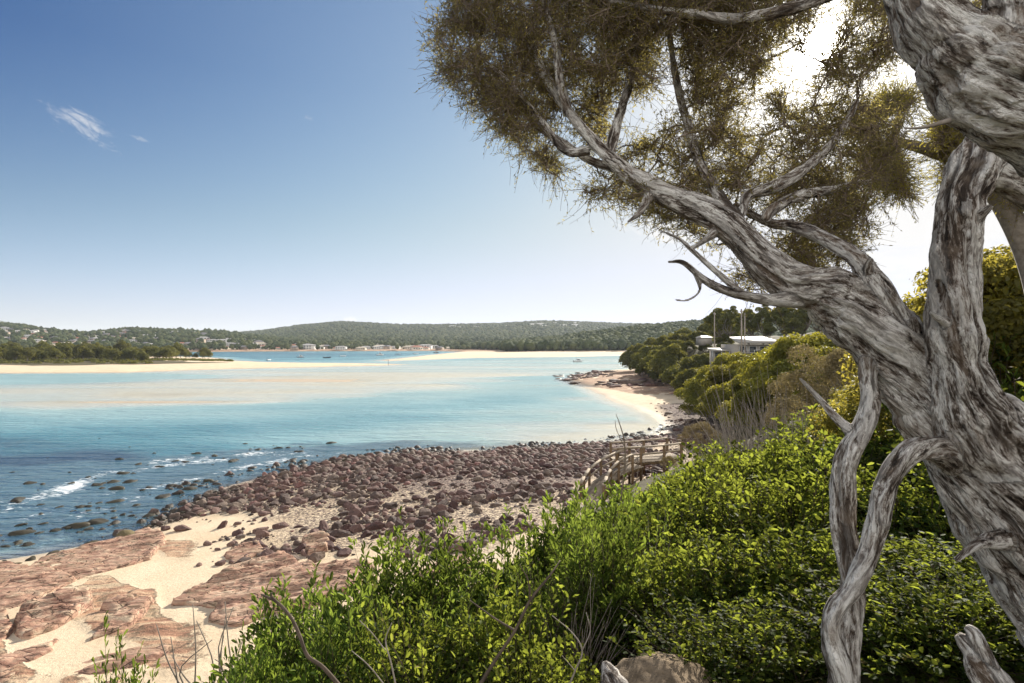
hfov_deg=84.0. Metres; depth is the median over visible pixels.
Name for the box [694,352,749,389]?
coastal bush
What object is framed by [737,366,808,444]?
bare shrub
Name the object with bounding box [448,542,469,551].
boulder
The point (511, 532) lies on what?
boulder
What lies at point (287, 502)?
boulder
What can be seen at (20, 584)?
rock slab
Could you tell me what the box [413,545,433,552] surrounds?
boulder
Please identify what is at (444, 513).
boulder
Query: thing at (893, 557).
dense shrub
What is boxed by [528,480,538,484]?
boulder
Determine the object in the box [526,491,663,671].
broadleaf shrub
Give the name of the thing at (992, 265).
olive shrub
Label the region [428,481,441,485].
boulder
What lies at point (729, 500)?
dense shrub
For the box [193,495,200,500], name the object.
boulder
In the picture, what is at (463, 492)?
boulder
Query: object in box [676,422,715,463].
bare shrub
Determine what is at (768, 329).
tall tree
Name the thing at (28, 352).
coastal tree
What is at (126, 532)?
weedy rock
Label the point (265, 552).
boulder
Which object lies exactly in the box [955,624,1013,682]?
dead stump
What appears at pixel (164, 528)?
boulder
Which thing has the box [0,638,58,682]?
rock slab
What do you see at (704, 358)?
headland tree
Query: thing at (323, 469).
boulder
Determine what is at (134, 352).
coastal tree
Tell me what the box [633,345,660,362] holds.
headland tree
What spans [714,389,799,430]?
coastal bush
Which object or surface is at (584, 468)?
boulder
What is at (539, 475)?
boulder
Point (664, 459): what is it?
dry bush
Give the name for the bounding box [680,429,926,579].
dense shrub
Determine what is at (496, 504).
boulder
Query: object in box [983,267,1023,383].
olive shrub
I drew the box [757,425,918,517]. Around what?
dense shrub
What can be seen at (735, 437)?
bare shrub
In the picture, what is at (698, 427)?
dry bush
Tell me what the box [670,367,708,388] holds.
headland tree
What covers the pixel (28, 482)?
weedy rock
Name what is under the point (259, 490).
boulder
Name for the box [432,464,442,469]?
boulder
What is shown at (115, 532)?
boulder
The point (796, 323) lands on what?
tall tree
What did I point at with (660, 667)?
sandy boulder
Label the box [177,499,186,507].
boulder
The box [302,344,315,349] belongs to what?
house
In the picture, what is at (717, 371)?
coastal bush
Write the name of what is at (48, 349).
coastal tree
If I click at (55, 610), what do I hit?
rock slab
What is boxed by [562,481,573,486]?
boulder
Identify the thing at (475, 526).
boulder
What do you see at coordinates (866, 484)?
dense shrub
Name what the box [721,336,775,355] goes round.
flat roofed house
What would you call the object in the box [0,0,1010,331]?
sky
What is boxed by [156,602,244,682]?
dry stalks
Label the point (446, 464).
boulder
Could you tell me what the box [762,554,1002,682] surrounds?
dense shrub
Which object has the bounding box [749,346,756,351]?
window
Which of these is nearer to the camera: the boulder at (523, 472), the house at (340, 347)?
the boulder at (523, 472)
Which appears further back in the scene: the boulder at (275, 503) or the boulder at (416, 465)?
the boulder at (416, 465)
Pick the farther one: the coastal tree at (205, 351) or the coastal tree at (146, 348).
the coastal tree at (205, 351)
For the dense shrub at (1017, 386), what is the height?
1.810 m
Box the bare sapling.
[614,414,638,534]
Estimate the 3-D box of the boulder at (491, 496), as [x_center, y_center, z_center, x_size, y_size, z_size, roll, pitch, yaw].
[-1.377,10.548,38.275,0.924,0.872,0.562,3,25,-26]
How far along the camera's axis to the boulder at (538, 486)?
40.57 m
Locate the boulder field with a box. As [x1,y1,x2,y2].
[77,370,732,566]
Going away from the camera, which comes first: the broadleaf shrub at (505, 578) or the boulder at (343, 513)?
the broadleaf shrub at (505, 578)
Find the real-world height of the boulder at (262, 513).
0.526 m
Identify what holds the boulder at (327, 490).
on the ground
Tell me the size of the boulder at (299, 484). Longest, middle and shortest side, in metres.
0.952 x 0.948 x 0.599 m
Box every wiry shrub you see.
[514,541,608,681]
[540,491,651,626]
[577,502,688,653]
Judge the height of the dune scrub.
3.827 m
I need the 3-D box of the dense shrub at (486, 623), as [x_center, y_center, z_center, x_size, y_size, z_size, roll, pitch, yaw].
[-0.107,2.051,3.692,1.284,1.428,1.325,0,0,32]
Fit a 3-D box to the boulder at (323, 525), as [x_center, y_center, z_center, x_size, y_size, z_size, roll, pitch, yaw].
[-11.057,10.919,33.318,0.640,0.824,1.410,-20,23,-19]
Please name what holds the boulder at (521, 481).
on the ground
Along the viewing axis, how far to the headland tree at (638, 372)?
176.93 m
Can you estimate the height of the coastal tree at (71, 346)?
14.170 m
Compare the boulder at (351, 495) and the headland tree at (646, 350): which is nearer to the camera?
the boulder at (351, 495)
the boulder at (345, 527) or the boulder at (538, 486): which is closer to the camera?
the boulder at (345, 527)
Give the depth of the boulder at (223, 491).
44.42 m
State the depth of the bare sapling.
7.79 m
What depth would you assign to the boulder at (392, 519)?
33.68 m
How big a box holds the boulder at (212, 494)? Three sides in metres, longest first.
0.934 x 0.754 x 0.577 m
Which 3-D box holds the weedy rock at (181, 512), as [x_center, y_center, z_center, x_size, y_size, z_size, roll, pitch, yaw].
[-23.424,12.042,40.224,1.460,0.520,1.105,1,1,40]
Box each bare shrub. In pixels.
[530,574,635,682]
[553,537,642,668]
[644,511,679,620]
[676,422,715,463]
[683,361,776,461]
[687,412,760,464]
[711,394,781,466]
[725,379,802,456]
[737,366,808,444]
[745,385,827,453]
[768,393,834,452]
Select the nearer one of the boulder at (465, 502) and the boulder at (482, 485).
the boulder at (465, 502)
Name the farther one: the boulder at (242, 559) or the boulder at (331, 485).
the boulder at (331, 485)
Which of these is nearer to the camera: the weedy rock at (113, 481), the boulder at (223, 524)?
the boulder at (223, 524)
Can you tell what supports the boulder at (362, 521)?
on the ground
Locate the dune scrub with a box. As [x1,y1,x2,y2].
[0,358,232,363]
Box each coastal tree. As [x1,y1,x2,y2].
[0,343,9,357]
[0,349,6,358]
[3,341,22,348]
[4,349,23,359]
[6,346,22,359]
[20,347,35,360]
[35,340,48,348]
[37,351,48,358]
[44,346,54,357]
[47,348,66,359]
[52,342,61,348]
[57,344,72,358]
[58,341,75,348]
[59,351,72,358]
[73,343,87,351]
[74,346,94,358]
[91,345,106,358]
[94,350,104,358]
[99,348,113,359]
[101,348,122,359]
[112,350,126,358]
[113,340,131,350]
[122,347,133,358]
[126,348,138,358]
[138,352,149,360]
[142,346,152,355]
[146,346,161,357]
[159,347,171,357]
[160,348,177,357]
[167,347,179,357]
[170,342,185,356]
[177,347,189,357]
[197,347,210,356]
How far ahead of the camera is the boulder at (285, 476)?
48.06 m
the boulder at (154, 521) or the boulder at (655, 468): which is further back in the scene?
the boulder at (655, 468)
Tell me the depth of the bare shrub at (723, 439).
19.07 m
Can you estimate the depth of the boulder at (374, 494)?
39.56 m
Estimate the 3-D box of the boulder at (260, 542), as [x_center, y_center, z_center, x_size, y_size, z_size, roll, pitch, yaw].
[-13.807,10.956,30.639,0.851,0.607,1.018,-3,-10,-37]
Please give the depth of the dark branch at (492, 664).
2.92 m
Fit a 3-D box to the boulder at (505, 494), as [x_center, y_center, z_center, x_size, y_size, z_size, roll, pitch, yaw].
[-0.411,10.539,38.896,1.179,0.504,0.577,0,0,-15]
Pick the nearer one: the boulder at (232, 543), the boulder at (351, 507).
the boulder at (232, 543)
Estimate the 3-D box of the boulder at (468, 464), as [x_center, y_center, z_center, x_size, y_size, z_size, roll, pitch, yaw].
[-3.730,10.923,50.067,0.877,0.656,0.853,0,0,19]
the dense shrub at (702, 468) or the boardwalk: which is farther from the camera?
the boardwalk
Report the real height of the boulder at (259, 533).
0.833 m
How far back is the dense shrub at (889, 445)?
8.25 m
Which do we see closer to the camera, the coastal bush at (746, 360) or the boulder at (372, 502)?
the boulder at (372, 502)
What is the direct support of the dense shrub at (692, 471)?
on the ground
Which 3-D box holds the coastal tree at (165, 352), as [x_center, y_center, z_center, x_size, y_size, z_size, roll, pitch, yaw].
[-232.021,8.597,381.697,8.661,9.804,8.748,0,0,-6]
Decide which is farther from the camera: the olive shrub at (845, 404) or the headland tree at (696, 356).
the headland tree at (696, 356)
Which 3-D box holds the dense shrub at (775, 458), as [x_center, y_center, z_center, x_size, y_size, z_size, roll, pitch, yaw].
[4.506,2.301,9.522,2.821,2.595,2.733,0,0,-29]
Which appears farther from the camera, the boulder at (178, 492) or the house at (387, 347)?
the house at (387, 347)
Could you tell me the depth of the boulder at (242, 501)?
40.85 m
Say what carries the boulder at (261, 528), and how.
on the ground
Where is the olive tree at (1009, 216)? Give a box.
[839,0,1023,291]
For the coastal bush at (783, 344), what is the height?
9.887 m
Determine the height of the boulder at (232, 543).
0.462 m
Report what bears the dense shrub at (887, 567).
on the ground
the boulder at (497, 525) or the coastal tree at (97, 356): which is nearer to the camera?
the boulder at (497, 525)
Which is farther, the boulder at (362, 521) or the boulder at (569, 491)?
the boulder at (569, 491)
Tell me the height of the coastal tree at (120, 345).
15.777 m
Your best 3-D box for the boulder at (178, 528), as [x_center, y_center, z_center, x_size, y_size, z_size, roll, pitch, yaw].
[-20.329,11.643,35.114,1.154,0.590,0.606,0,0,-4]
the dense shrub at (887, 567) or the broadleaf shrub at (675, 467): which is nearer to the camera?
the dense shrub at (887, 567)
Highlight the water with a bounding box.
[0,351,661,553]
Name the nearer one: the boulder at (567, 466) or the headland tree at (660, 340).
the boulder at (567, 466)
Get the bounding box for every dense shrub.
[336,566,507,682]
[406,549,591,682]
[472,625,600,682]
[598,518,748,656]
[602,584,825,682]
[603,442,768,528]
[607,466,800,579]
[616,505,831,643]
[633,460,676,497]
[647,596,876,682]
[651,450,828,571]
[657,427,788,527]
[663,503,895,635]
[674,455,736,480]
[675,441,749,480]
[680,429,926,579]
[692,434,729,458]
[697,403,844,532]
[707,436,747,460]
[746,452,951,553]
[751,435,829,484]
[752,409,843,453]
[756,428,829,455]
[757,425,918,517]
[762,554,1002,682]
[763,416,793,443]
[793,559,1023,682]
[802,530,973,592]
[818,462,961,557]
[819,531,984,604]
[868,381,1023,509]
[868,555,1023,672]
[886,389,1022,474]
[936,533,991,604]
[1006,366,1023,400]
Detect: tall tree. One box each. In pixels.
[703,307,734,336]
[716,305,740,343]
[732,309,763,335]
[749,305,774,336]
[762,307,795,336]
[762,322,776,337]
[781,318,806,334]
[788,308,810,337]
[805,318,822,333]
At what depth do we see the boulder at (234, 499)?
41.41 m
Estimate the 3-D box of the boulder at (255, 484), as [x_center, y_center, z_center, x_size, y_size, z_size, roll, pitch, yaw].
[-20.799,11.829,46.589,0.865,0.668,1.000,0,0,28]
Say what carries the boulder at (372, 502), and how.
on the ground
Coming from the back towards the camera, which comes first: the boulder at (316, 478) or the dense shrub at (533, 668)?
the boulder at (316, 478)
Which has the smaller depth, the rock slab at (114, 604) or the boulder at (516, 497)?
the rock slab at (114, 604)
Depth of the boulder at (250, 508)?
38.69 m
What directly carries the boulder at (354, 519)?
on the ground
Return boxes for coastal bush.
[673,387,700,416]
[677,393,714,421]
[681,374,711,415]
[692,384,729,427]
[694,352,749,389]
[694,380,768,423]
[696,379,728,395]
[700,359,742,390]
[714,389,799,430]
[724,375,761,411]
[727,361,744,378]
[738,344,772,388]
[739,331,836,402]
[755,344,840,398]
[756,350,838,412]
[759,392,798,421]
[761,334,799,395]
[805,352,857,395]
[829,368,857,397]
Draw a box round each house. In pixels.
[239,346,247,349]
[290,346,297,350]
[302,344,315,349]
[335,346,346,349]
[356,347,366,349]
[383,345,391,348]
[410,345,422,349]
[419,344,431,348]
[435,346,443,349]
[695,335,711,344]
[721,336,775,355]
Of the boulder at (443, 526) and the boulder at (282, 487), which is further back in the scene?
the boulder at (282, 487)
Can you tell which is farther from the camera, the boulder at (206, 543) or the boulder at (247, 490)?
the boulder at (247, 490)
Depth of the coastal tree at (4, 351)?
349.27 m
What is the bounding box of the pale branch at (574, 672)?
[552,612,590,682]
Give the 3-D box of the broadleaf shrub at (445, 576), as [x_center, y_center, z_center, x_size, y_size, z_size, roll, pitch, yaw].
[-0.659,2.451,4.997,1.422,2.001,1.598,0,0,-7]
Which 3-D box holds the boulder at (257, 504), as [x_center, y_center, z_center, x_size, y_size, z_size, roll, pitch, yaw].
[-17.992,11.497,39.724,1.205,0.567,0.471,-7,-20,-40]
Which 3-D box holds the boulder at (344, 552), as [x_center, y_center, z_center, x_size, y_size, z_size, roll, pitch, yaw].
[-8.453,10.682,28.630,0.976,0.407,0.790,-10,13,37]
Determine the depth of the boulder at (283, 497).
40.45 m
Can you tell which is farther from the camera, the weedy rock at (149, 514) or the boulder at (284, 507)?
the weedy rock at (149, 514)
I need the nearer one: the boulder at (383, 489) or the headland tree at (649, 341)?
the boulder at (383, 489)
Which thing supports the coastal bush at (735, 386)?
on the ground
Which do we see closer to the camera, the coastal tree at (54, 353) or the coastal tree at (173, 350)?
the coastal tree at (54, 353)
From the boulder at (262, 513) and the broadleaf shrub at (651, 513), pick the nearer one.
the broadleaf shrub at (651, 513)
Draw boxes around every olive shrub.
[806,367,1023,446]
[836,244,1023,417]
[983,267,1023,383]
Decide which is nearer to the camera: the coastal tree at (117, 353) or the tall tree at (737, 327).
the tall tree at (737, 327)
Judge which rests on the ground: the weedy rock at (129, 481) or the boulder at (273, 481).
the boulder at (273, 481)
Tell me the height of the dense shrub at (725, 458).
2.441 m
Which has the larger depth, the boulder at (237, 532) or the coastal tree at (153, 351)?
the coastal tree at (153, 351)
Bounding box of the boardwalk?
[580,437,682,499]
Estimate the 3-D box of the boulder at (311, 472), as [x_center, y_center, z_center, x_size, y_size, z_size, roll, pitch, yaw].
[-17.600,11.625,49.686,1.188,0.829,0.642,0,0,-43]
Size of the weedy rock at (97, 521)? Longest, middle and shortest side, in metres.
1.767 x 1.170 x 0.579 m
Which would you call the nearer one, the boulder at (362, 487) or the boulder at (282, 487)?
the boulder at (362, 487)
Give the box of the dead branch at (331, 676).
[261,592,339,682]
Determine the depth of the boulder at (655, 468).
47.11 m
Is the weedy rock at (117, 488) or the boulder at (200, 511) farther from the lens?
the weedy rock at (117, 488)
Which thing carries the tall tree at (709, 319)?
on the ground
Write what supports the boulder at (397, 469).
on the ground
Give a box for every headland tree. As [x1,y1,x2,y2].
[618,343,643,369]
[618,349,637,367]
[627,362,643,375]
[631,348,640,363]
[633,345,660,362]
[635,364,651,377]
[635,369,648,376]
[638,349,660,378]
[643,337,654,345]
[644,355,686,373]
[647,343,690,376]
[649,372,663,382]
[651,335,666,345]
[657,339,691,351]
[659,357,707,383]
[660,363,678,373]
[666,333,689,341]
[667,327,693,341]
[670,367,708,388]
[679,354,709,369]
[681,341,697,354]
[687,330,712,344]
[693,353,709,366]
[696,323,717,337]
[698,344,712,352]
[708,322,745,337]
[713,334,734,343]
[729,331,740,336]
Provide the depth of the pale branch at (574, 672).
2.90 m
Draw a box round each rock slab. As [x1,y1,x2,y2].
[0,561,76,609]
[0,609,15,641]
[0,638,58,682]
[13,586,93,639]
[29,527,166,579]
[74,644,168,682]
[89,596,153,640]
[99,594,134,612]
[171,550,374,626]
[224,540,264,564]
[301,531,328,554]
[419,554,470,577]
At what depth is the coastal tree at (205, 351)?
429.42 m
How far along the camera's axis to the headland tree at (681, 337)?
188.08 m
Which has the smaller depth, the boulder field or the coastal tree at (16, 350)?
the boulder field
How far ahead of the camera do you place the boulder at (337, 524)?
33.05 m
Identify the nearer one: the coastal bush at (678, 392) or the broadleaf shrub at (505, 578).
the broadleaf shrub at (505, 578)
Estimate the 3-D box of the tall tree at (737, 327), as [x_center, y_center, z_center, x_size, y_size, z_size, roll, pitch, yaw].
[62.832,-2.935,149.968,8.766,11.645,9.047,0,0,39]
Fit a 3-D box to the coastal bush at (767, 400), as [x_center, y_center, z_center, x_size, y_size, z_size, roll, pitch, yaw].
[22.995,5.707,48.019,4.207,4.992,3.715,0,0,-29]
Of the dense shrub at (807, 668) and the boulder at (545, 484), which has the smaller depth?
the dense shrub at (807, 668)
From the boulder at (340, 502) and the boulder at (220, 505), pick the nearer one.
the boulder at (340, 502)
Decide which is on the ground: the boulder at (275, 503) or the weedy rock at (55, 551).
the boulder at (275, 503)
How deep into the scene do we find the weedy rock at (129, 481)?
49.37 m
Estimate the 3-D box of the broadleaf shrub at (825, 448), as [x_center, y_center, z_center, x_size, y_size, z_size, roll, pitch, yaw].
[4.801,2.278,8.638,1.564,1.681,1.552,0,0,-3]
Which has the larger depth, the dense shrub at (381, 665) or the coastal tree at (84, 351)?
the coastal tree at (84, 351)
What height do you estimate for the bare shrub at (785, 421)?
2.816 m
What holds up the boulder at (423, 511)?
on the ground
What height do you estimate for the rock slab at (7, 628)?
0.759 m
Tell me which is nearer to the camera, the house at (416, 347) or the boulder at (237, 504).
the boulder at (237, 504)
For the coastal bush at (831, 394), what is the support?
on the ground
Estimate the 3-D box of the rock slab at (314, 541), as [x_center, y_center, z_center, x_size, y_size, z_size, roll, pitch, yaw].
[-10.284,10.712,30.128,1.924,0.889,3.410,0,0,-27]
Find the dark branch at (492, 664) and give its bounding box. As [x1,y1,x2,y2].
[470,560,560,682]
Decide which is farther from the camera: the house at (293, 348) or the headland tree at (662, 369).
the house at (293, 348)
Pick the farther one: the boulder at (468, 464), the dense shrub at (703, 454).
the boulder at (468, 464)
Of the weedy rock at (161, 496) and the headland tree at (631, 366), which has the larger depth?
the headland tree at (631, 366)
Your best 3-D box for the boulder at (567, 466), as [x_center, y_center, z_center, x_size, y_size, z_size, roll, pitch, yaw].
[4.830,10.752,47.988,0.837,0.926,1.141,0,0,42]
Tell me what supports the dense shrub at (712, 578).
on the ground
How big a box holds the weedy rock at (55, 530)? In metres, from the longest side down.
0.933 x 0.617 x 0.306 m
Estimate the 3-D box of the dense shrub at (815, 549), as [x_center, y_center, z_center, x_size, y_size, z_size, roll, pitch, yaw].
[2.139,1.783,4.256,1.711,1.094,1.433,0,0,-6]
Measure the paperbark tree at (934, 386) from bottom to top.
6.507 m
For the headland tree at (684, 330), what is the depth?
227.63 m
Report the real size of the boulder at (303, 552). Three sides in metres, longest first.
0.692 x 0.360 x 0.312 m
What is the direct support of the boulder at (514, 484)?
on the ground
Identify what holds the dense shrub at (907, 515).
on the ground
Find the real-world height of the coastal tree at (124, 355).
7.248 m
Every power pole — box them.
[713,312,715,347]
[740,309,742,353]
[744,313,745,353]
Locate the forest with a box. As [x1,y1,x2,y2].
[0,318,820,350]
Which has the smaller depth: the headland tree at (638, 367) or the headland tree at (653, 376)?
the headland tree at (653, 376)
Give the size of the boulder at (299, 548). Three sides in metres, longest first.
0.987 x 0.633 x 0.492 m
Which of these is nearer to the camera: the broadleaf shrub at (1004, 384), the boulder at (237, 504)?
the broadleaf shrub at (1004, 384)
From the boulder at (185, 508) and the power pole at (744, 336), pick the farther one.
the power pole at (744, 336)
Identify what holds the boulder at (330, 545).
on the ground
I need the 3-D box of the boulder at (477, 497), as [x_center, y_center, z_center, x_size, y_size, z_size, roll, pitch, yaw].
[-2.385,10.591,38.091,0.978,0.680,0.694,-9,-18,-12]
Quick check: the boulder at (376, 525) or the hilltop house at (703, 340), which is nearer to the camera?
the boulder at (376, 525)
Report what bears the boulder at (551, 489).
on the ground
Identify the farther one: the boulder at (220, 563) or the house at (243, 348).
the house at (243, 348)
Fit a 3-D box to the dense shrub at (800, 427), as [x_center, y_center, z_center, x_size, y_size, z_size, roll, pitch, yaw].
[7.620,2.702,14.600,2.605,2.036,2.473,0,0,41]
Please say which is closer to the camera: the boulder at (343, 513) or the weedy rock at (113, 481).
the boulder at (343, 513)
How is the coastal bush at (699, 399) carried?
on the ground
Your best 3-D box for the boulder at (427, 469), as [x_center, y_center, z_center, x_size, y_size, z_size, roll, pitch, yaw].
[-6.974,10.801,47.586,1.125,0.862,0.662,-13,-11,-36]
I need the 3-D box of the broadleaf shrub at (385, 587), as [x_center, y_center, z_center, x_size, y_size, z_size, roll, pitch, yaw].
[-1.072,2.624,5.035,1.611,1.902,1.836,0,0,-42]
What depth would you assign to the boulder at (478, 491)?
39.48 m
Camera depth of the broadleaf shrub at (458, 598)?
4.10 m
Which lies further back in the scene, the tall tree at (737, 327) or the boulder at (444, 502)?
the tall tree at (737, 327)
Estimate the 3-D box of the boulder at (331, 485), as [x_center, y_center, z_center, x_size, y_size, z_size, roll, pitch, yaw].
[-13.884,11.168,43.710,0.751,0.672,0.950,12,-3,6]
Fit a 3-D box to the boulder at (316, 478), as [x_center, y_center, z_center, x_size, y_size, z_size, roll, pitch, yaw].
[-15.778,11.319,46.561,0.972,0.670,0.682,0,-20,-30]
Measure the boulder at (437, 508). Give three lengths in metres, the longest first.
1.273 x 0.858 x 0.730 m
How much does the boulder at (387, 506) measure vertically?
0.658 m
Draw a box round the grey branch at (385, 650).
[352,621,395,682]
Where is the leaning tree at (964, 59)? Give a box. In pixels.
[883,0,1023,177]
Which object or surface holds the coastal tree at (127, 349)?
on the ground
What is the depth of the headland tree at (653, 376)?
151.91 m
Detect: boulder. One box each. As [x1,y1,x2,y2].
[111,529,125,537]
[136,519,146,528]
[148,508,160,515]
[151,519,158,524]
[155,514,166,520]
[161,526,170,530]
[165,503,173,509]
[168,512,179,519]
[172,490,184,494]
[173,525,191,531]
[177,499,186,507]
[179,506,190,512]
[181,481,190,485]
[183,511,196,517]
[190,507,203,512]
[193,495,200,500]
[195,510,206,514]
[196,499,207,505]
[201,490,212,496]
[203,540,211,545]
[206,492,216,497]
[207,496,220,500]
[207,500,214,504]
[210,507,219,513]
[214,502,228,507]
[215,560,225,565]
[216,520,227,528]
[220,489,228,494]
[226,506,238,512]
[226,540,237,546]
[228,502,243,507]
[230,496,243,502]
[232,529,243,536]
[234,557,250,563]
[237,499,245,503]
[243,487,253,493]
[246,502,262,508]
[247,505,255,511]
[251,482,264,486]
[251,507,261,512]
[251,540,263,545]
[252,527,268,533]
[254,487,265,492]
[254,494,269,501]
[255,529,269,537]
[257,511,271,516]
[258,549,274,556]
[265,475,274,480]
[268,480,277,483]
[269,500,279,505]
[272,522,289,528]
[275,490,286,496]
[277,485,290,489]
[278,493,290,502]
[278,505,289,509]
[279,471,292,475]
[282,473,288,479]
[282,479,289,485]
[283,547,291,553]
[284,500,294,504]
[290,497,304,501]
[293,472,301,476]
[293,543,305,552]
[294,482,305,487]
[298,498,308,504]
[300,549,307,556]
[302,490,311,497]
[304,470,316,474]
[308,492,321,500]
[308,552,324,562]
[313,476,325,481]
[317,466,327,472]
[318,520,328,530]
[321,487,331,493]
[324,540,334,549]
[326,482,336,487]
[327,474,338,480]
[328,535,335,541]
[330,529,350,536]
[331,521,342,529]
[332,491,344,496]
[333,464,342,468]
[336,472,346,476]
[336,548,351,556]
[337,476,347,481]
[337,499,352,505]
[337,511,347,515]
[340,482,353,487]
[340,523,350,529]
[342,501,351,507]
[346,492,361,498]
[346,504,360,510]
[347,484,356,489]
[348,508,363,517]
[349,515,359,523]
[349,524,363,532]
[354,485,366,489]
[356,474,364,480]
[356,497,364,502]
[356,519,365,523]
[360,505,378,512]
[360,530,372,537]
[365,520,385,530]
[366,500,378,505]
[367,485,378,491]
[370,475,378,481]
[370,481,381,486]
[370,491,382,498]
[377,487,388,491]
[383,503,397,509]
[385,464,395,469]
[385,521,393,527]
[386,482,396,488]
[386,516,396,523]
[394,467,404,471]
[394,549,412,558]
[395,510,406,516]
[395,519,404,527]
[399,477,407,482]
[403,469,413,474]
[405,506,414,512]
[405,517,417,522]
[408,525,414,529]
[411,494,421,499]
[412,472,424,478]
[413,463,422,467]
[413,519,425,526]
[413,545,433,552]
[418,508,431,516]
[418,535,432,543]
[422,499,429,505]
[424,466,433,472]
[424,524,432,528]
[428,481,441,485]
[430,504,448,513]
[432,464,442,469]
[435,492,445,500]
[436,498,447,505]
[437,510,448,516]
[438,523,446,529]
[440,531,454,538]
[443,461,451,466]
[448,500,458,508]
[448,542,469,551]
[451,495,463,502]
[453,460,464,464]
[456,489,472,495]
[461,500,471,505]
[465,462,474,466]
[466,538,476,545]
[469,494,482,501]
[471,502,480,507]
[471,522,486,529]
[473,489,485,494]
[473,507,482,513]
[475,482,486,488]
[479,517,486,522]
[481,465,489,470]
[481,471,491,476]
[481,498,488,503]
[482,527,498,536]
[485,493,497,500]
[490,502,501,506]
[492,462,499,466]
[492,523,508,530]
[497,492,514,497]
[498,513,513,521]
[499,530,515,537]
[500,469,511,473]
[505,472,517,477]
[506,481,519,487]
[511,461,520,466]
[511,467,519,471]
[512,494,522,500]
[513,527,525,532]
[514,518,524,526]
[516,489,529,497]
[517,478,525,486]
[518,469,528,475]
[518,514,526,519]
[520,484,530,490]
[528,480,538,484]
[530,493,538,499]
[531,469,540,473]
[532,465,541,470]
[534,484,544,489]
[534,489,545,495]
[536,473,544,478]
[539,482,551,486]
[542,469,553,475]
[543,463,554,467]
[545,486,555,493]
[552,469,562,474]
[552,483,566,487]
[560,493,567,500]
[562,463,573,469]
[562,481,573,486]
[566,487,574,494]
[574,472,582,476]
[580,466,592,471]
[615,652,721,682]
[651,466,660,470]
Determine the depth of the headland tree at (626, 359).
212.76 m
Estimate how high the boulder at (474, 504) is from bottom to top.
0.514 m
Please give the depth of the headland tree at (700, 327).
218.99 m
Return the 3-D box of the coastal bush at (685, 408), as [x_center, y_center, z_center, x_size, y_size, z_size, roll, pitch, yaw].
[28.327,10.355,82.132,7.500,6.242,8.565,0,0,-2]
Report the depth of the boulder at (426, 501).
37.40 m
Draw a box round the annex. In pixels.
[707,348,729,366]
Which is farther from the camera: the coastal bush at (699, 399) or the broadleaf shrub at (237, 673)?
the coastal bush at (699, 399)
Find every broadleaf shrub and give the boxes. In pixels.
[91,610,159,682]
[193,568,383,682]
[211,626,295,682]
[258,560,398,682]
[306,525,478,682]
[371,506,496,676]
[406,564,541,682]
[452,504,572,652]
[484,480,636,637]
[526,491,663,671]
[556,480,659,550]
[602,473,680,592]
[644,463,694,491]
[785,435,872,504]
[826,402,936,494]
[880,331,1023,489]
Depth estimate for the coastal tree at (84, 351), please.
346.76 m
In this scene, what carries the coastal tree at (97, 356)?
on the ground
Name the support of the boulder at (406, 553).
on the ground
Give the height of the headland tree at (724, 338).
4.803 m
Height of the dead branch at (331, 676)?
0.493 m
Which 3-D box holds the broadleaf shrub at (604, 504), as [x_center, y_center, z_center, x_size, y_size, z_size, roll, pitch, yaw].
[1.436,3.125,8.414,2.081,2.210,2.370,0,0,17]
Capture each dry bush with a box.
[659,456,678,470]
[677,421,724,454]
[763,394,815,431]
[765,343,857,420]
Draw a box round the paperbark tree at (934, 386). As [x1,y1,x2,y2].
[408,0,1023,682]
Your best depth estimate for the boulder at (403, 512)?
35.00 m
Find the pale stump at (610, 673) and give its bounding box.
[601,661,627,682]
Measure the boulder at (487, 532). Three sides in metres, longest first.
1.084 x 0.755 x 0.652 m
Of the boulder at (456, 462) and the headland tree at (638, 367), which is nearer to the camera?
the boulder at (456, 462)
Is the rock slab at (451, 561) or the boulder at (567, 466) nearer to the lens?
the rock slab at (451, 561)
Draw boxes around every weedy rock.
[8,529,35,535]
[10,497,25,501]
[20,543,34,546]
[23,481,36,484]
[25,556,35,560]
[46,550,58,555]
[50,528,62,531]
[61,522,89,528]
[87,518,108,523]
[105,499,124,502]
[107,479,120,483]
[108,486,124,489]
[116,529,134,536]
[122,479,137,482]
[142,512,155,519]
[155,493,170,498]
[174,507,185,513]
[182,486,196,489]
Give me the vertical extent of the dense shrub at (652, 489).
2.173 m
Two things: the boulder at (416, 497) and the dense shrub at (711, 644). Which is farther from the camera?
the boulder at (416, 497)
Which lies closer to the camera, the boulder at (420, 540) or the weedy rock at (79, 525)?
the boulder at (420, 540)
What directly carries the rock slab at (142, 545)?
on the ground
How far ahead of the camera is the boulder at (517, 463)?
49.51 m
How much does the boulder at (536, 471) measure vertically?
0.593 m
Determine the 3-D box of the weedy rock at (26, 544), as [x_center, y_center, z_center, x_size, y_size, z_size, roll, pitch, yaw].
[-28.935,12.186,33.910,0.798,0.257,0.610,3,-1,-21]
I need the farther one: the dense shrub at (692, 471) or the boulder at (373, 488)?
the boulder at (373, 488)
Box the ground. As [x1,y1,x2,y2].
[0,321,1023,682]
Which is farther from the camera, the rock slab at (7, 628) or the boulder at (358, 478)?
the boulder at (358, 478)
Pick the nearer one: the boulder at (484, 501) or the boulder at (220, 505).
the boulder at (484, 501)
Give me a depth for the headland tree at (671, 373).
128.24 m
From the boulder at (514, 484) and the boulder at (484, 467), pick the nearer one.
the boulder at (514, 484)
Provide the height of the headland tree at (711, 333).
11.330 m
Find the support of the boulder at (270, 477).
on the ground
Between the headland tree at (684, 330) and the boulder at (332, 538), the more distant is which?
the headland tree at (684, 330)
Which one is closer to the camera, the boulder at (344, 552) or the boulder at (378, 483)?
the boulder at (344, 552)
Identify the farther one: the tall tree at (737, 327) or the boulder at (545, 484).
the tall tree at (737, 327)
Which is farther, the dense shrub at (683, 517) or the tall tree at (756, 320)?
the tall tree at (756, 320)

